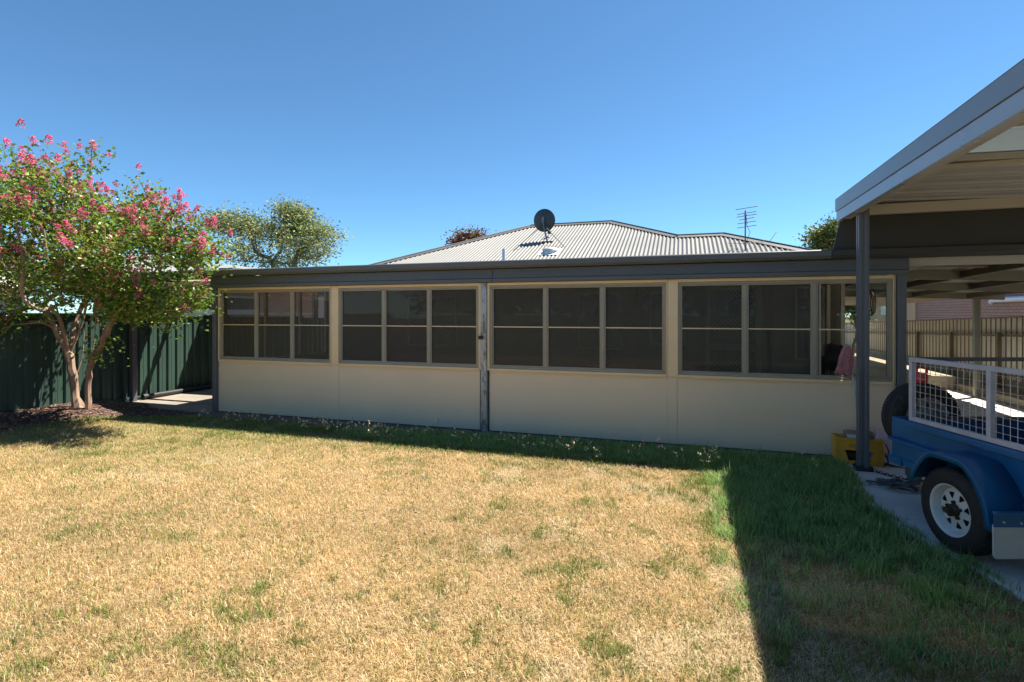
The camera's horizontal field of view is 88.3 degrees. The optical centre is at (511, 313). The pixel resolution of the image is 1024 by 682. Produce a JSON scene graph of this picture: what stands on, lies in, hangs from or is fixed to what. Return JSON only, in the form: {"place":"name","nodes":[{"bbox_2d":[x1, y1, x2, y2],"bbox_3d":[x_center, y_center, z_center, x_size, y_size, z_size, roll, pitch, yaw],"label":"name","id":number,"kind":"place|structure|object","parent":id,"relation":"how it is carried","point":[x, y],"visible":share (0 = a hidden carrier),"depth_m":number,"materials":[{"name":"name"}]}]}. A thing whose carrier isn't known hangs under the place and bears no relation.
{"place":"outdoors","nodes":[
{"label":"outdoors","id":0,"kind":"place"},
{"bbox_2d":[0,276,48,312],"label":"white roofed shed","id":1,"kind":"structure","parent":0,"point":[16,298],"depth_m":10.99,"materials":[{"name":"paint"}]},
{"bbox_2d":[0,317,1023,681],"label":"ground","id":2,"kind":"structure","parent":0,"point":[162,549],"depth_m":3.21,"materials":[{"name":"beige plant"}]},
{"bbox_2d":[58,278,93,305],"bbox_3d":[-12.677,0.042,15.973,2.134,3.124,1.717,0,0,18],"label":"garden bush","id":3,"kind":"object","parent":2,"relation":"on","point":[78,291],"visible":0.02,"depth_m":15.58,"materials":[{"name":"green plant"}]},
{"bbox_2d":[0,313,211,412],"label":"green fence","id":4,"kind":"object","parent":2,"relation":"on","point":[33,372],"visible":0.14,"depth_m":9.16,"materials":[{"name":"metal"}]},
{"bbox_2d":[0,118,247,409],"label":"crepe myrtle","id":5,"kind":"object","parent":2,"relation":"on","point":[100,250],"visible":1,"depth_m":7.44,"materials":[{"name":"green plant"}]},
{"bbox_2d":[4,256,259,315],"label":"peach house","id":6,"kind":"structure","parent":2,"relation":"on","point":[208,290],"depth_m":13.86,"materials":[{"name":"white paint"}]},
{"bbox_2d":[188,295,211,314],"bbox_3d":[-7.906,0.100,14.612,0.050,1.200,2.350,0,0,18],"label":"window","id":7,"kind":"structure","parent":6,"relation":"in","point":[203,313],"depth_m":13.89,"materials":[{"name":"white paint"}]},
{"bbox_2d":[192,298,211,308],"bbox_3d":[-7.936,0.125,14.622,0.008,1.150,2.250,0,0,18],"label":"window glass","id":8,"kind":"structure","parent":6,"relation":"in","point":[211,298],"depth_m":14.00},
{"bbox_2d":[128,388,212,412],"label":"patio slab","id":9,"kind":"structure","parent":2,"relation":"on","point":[198,401],"depth_m":9.51,"materials":[{"name":"concrete"}]},
{"bbox_2d":[141,384,211,399],"bbox_3d":[-6.350,1.525,11.156,0.122,0.104,3.073,0,0,16],"label":"pipe","id":10,"kind":"object","parent":9,"relation":"on","point":[170,392],"visible":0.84,"depth_m":10.29,"materials":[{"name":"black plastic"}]},
{"bbox_2d":[129,268,260,401],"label":"patio roof","id":11,"kind":"structure","parent":9,"relation":"on","point":[132,368],"depth_m":9.50,"materials":[{"name":"grey metal"}]},
{"bbox_2d":[188,193,353,267],"bbox_3d":[-11.782,-2.148,26.124,7.597,7.539,5.562,0,0,-16],"label":"gum tree","id":12,"kind":"object","parent":2,"relation":"on","point":[292,228],"visible":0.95,"depth_m":25.48,"materials":[{"name":"green plant"}]},
{"bbox_2d":[322,418,330,434],"bbox_3d":[-2.438,1.478,6.924,0.116,0.244,0.203,0,0,-28],"label":"flowering weed","id":13,"kind":"object","parent":2,"relation":"on","point":[324,421],"visible":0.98,"depth_m":6.90,"materials":[{"name":"white plant"}]},
{"bbox_2d":[0,400,681,564],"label":"leaf litter","id":14,"kind":"object","parent":2,"relation":"on","point":[68,413],"visible":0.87,"depth_m":8.03,"materials":[{"name":"brown plant"}]},
{"bbox_2d":[441,223,496,244],"bbox_3d":[-1.935,-1.234,23.987,3.008,5.654,2.753,0,0,-43],"label":"red leaf tree","id":15,"kind":"object","parent":2,"relation":"on","point":[461,236],"visible":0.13,"depth_m":23.52,"materials":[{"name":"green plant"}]},
{"bbox_2d":[193,411,829,457],"bbox_3d":[-0.714,1.643,7.061,8.900,0.114,0.400,0,0,18],"label":"house footing","id":16,"kind":"object","parent":2,"relation":"on","point":[249,416],"visible":0.22,"depth_m":7.62,"materials":[{"name":"grey concrete"}]},
{"bbox_2d":[203,220,909,454],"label":"house","id":17,"kind":"structure","parent":2,"relation":"on","point":[610,329],"depth_m":6.97,"materials":[{"name":"beige paint"}]},
{"bbox_2d":[220,288,329,362],"bbox_3d":[-3.730,0.177,8.297,2.140,1.123,0.062,0,0,18],"label":"window","id":18,"kind":"structure","parent":17,"relation":"in","point":[293,325],"depth_m":8.29,"materials":[{"name":"grey glass"}]},
{"bbox_2d":[339,286,477,367],"bbox_3d":[-1.511,0.177,7.580,2.245,1.123,0.062,0,0,18],"label":"window","id":19,"kind":"structure","parent":17,"relation":"in","point":[432,325],"depth_m":7.57,"materials":[{"name":"grey glass"}]},
{"bbox_2d":[513,209,564,250],"bbox_3d":[0.686,-1.806,11.387,1.078,0.969,1.002,0,0,18],"label":"satellite dish","id":20,"kind":"object","parent":17,"relation":"on","point":[544,220],"visible":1,"depth_m":11.46,"materials":[{"name":"grey metal"}]},
{"bbox_2d":[538,247,561,254],"bbox_3d":[0.762,-1.247,10.600,0.400,0.169,0.400,0,0,18],"label":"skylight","id":21,"kind":"object","parent":17,"relation":"on","point":[549,251],"visible":1,"depth_m":10.49,"materials":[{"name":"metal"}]},
{"bbox_2d":[490,282,665,373],"bbox_3d":[0.802,0.177,6.833,2.295,1.123,0.062,0,0,18],"label":"window","id":22,"kind":"structure","parent":17,"relation":"in","point":[602,327],"depth_m":6.81,"materials":[{"name":"grey glass"}]},
{"bbox_2d":[732,206,776,250],"bbox_3d":[4.345,-1.465,9.344,0.885,0.726,0.866,0,0,10],"label":"television antenna","id":23,"kind":"object","parent":17,"relation":"on","point":[745,222],"visible":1,"depth_m":9.20,"materials":[{"name":"grey metal"}]},
{"bbox_2d":[678,278,892,381],"bbox_3d":[3.083,0.177,6.097,2.220,1.123,0.062,0,0,18],"label":"window","id":24,"kind":"structure","parent":17,"relation":"in","point":[767,329],"depth_m":6.17,"materials":[{"name":"grey glass"}]},
{"bbox_2d":[821,286,824,344],"bbox_3d":[4.731,0.150,8.386,0.430,1.180,0.028,0,0,18],"label":"inner window","id":25,"kind":"structure","parent":17,"relation":"in","point":[822,287],"depth_m":8.32,"materials":[{"name":"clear glass"}]},
{"bbox_2d":[869,290,875,316],"bbox_3d":[4.221,-0.120,6.203,0.050,0.320,0.240,0,0,18],"label":"hose coil","id":26,"kind":"object","parent":17,"relation":"hanging from","point":[874,302],"visible":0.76,"depth_m":6.12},
{"bbox_2d":[628,437,644,462],"bbox_3d":[1.334,1.466,5.663,0.164,0.270,0.139,0,0,27],"label":"flowering weed","id":27,"kind":"object","parent":2,"relation":"on","point":[635,447],"visible":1,"depth_m":5.67,"materials":[{"name":"white plant"}]},
{"bbox_2d":[657,438,665,459],"bbox_3d":[1.613,1.467,5.682,0.105,0.267,0.138,0,0,24],"label":"flowering weed","id":28,"kind":"object","parent":2,"relation":"on","point":[661,446],"visible":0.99,"depth_m":5.67,"materials":[{"name":"white plant"}]},
{"bbox_2d":[700,447,719,472],"bbox_3d":[1.996,1.486,5.342,0.191,0.230,0.109,0,0,39],"label":"flowering weed","id":29,"kind":"object","parent":2,"relation":"on","point":[708,458],"visible":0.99,"depth_m":5.32,"materials":[{"name":"plant"}]},
{"bbox_2d":[707,446,717,465],"bbox_3d":[2.050,1.472,5.403,0.133,0.256,0.101,0,0,-10],"label":"flowering weed","id":30,"kind":"object","parent":2,"relation":"on","point":[714,449],"visible":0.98,"depth_m":5.38,"materials":[{"name":"plant"}]},
{"bbox_2d":[793,210,838,249],"bbox_3d":[13.645,-1.388,22.179,3.340,5.980,2.794,0,0,-2],"label":"leafy tree","id":31,"kind":"object","parent":2,"relation":"on","point":[821,237],"visible":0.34,"depth_m":21.78,"materials":[{"name":"green plant"}]},
{"bbox_2d":[845,316,1023,408],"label":"cream fence","id":32,"kind":"object","parent":2,"relation":"on","point":[1002,336],"visible":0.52,"depth_m":11.60,"materials":[{"name":"metal"}]},
{"bbox_2d":[848,464,1023,600],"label":"carport slab","id":33,"kind":"structure","parent":2,"relation":"on","point":[902,503],"depth_m":4.17,"materials":[{"name":"concrete"}]},
{"bbox_2d":[831,433,884,466],"bbox_3d":[3.659,1.440,5.602,0.442,0.275,0.226,0,0,21],"label":"crate","id":34,"kind":"object","parent":33,"relation":"on","point":[840,444],"visible":0.68,"depth_m":5.53,"materials":[{"name":"yellow plastic"}]},
{"bbox_2d":[835,346,855,405],"bbox_3d":[3.666,0.965,5.729,0.279,1.229,0.117,0,0,32],"label":"mop","id":35,"kind":"object","parent":34,"relation":"in","point":[845,365],"visible":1,"depth_m":5.72},
{"bbox_2d":[845,450,855,460],"bbox_3d":[3.643,1.514,5.617,0.230,0.100,0.184,0,0,18],"label":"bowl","id":36,"kind":"object","parent":34,"relation":"in","point":[851,454],"visible":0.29,"depth_m":5.57,"materials":[{"name":"black plastic"}]},
{"bbox_2d":[847,434,855,437],"bbox_3d":[3.640,1.292,5.560,0.200,0.021,0.102,0,0,24],"label":"newspaper","id":37,"kind":"object","parent":34,"relation":"on","point":[851,435],"visible":0.36,"depth_m":5.59,"materials":[{"name":"paper"}]},
{"bbox_2d":[843,429,873,439],"bbox_3d":[3.706,1.327,5.649,0.260,0.145,0.090,0,0,18],"label":"cardboard box","id":38,"kind":"object","parent":34,"relation":"in","point":[871,434],"visible":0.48,"depth_m":5.63,"materials":[{"name":"brown cardboard"}]},
{"bbox_2d":[883,444,889,467],"bbox_3d":[3.813,1.450,5.379,0.059,0.245,0.032,0,0,18],"label":"electric cord","id":39,"kind":"object","parent":33,"relation":"on","point":[885,455],"visible":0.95,"depth_m":5.37,"materials":[{"name":"black plastic"}]},
{"bbox_2d":[869,428,904,467],"bbox_3d":[3.949,1.400,5.526,0.388,0.357,0.210,0,0,32],"label":"pink tub","id":40,"kind":"object","parent":33,"relation":"on","point":[880,434],"visible":0.29,"depth_m":5.48,"materials":[{"name":"plastic"}]},
{"bbox_2d":[852,462,923,481],"bbox_3d":[3.775,1.548,5.088,0.183,0.066,0.859,0,0,-42],"label":"chain","id":41,"kind":"object","parent":33,"relation":"on","point":[871,468],"visible":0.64,"depth_m":5.25,"materials":[{"name":"grey metal"}]},
{"bbox_2d":[865,477,921,491],"bbox_3d":[3.461,1.539,4.790,0.426,0.070,0.311,0,0,18],"label":"tie down strap","id":42,"kind":"object","parent":33,"relation":"on","point":[892,483],"visible":0.99,"depth_m":4.76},
{"bbox_2d":[833,58,1023,471],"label":"carport","id":43,"kind":"object","parent":33,"relation":"on","point":[955,177],"visible":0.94,"depth_m":5.15,"materials":[{"name":"grey metal"}]},
{"bbox_2d":[887,357,1023,558],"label":"box trailer","id":44,"kind":"object","parent":33,"relation":"on","point":[969,468],"visible":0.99,"depth_m":3.49,"materials":[{"name":"blue paint"}]},
{"bbox_2d":[881,383,960,435],"bbox_3d":[3.422,0.865,4.421,0.576,0.576,0.172,0,0,1],"label":"spare wheel","id":45,"kind":"object","parent":44,"relation":"on","point":[896,402],"visible":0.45,"depth_m":4.36,"materials":[{"name":"rubber"}]},
{"bbox_2d":[916,366,927,382],"bbox_3d":[3.432,0.505,4.421,0.083,0.146,0.083,0,0,-27],"label":"red container","id":46,"kind":"object","parent":45,"relation":"on","point":[918,376],"visible":0.75,"depth_m":4.40,"materials":[{"name":"plastic"}]},
{"bbox_2d":[0,0,1023,316],"label":"sky","id":47,"kind":"structure","parent":0,"point":[405,123],"materials":[{"name":"blue"}]},
{"bbox_2d":[853,371,1023,416],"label":"side path","id":48,"kind":"structure","parent":0,"point":[974,407],"depth_m":8.91,"materials":[{"name":"concrete"}]},
{"bbox_2d":[845,305,877,354],"bbox_3d":[10.656,0.182,16.513,1.534,2.836,1.315,0,0,39],"label":"fruit tree","id":49,"kind":"object","parent":48,"relation":"on","point":[850,309],"visible":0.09,"depth_m":16.45,"materials":[{"name":"green plant"}]},
{"bbox_2d":[831,243,1023,397],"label":"side verandah","id":50,"kind":"object","parent":48,"relation":"on","point":[977,279],"visible":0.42,"depth_m":6.82,"materials":[{"name":"metal"}]},
{"bbox_2d":[869,292,1023,321],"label":"brick house","id":51,"kind":"structure","parent":0,"point":[1011,305],"depth_m":17.14,"materials":[{"name":"red brick"}]},
{"bbox_2d":[881,306,885,314],"bbox_3d":[16.283,-0.300,23.009,0.045,0.700,1.000,0,0,18],"label":"window","id":52,"kind":"structure","parent":51,"relation":"in","point":[883,308],"depth_m":23.17,"materials":[{"name":"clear glass"}]},
{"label":"sunroom floor","id":53,"kind":"structure","parent":0,"visible":0},
{"bbox_2d":[821,343,842,374],"bbox_3d":[4.573,0.996,7.561,0.540,1.152,0.540,0,0,18],"label":"kettle barbecue","id":54,"kind":"object","parent":53,"relation":"on","point":[830,353],"visible":0.53,"depth_m":7.39,"materials":[{"name":"black metal"}]}
]}

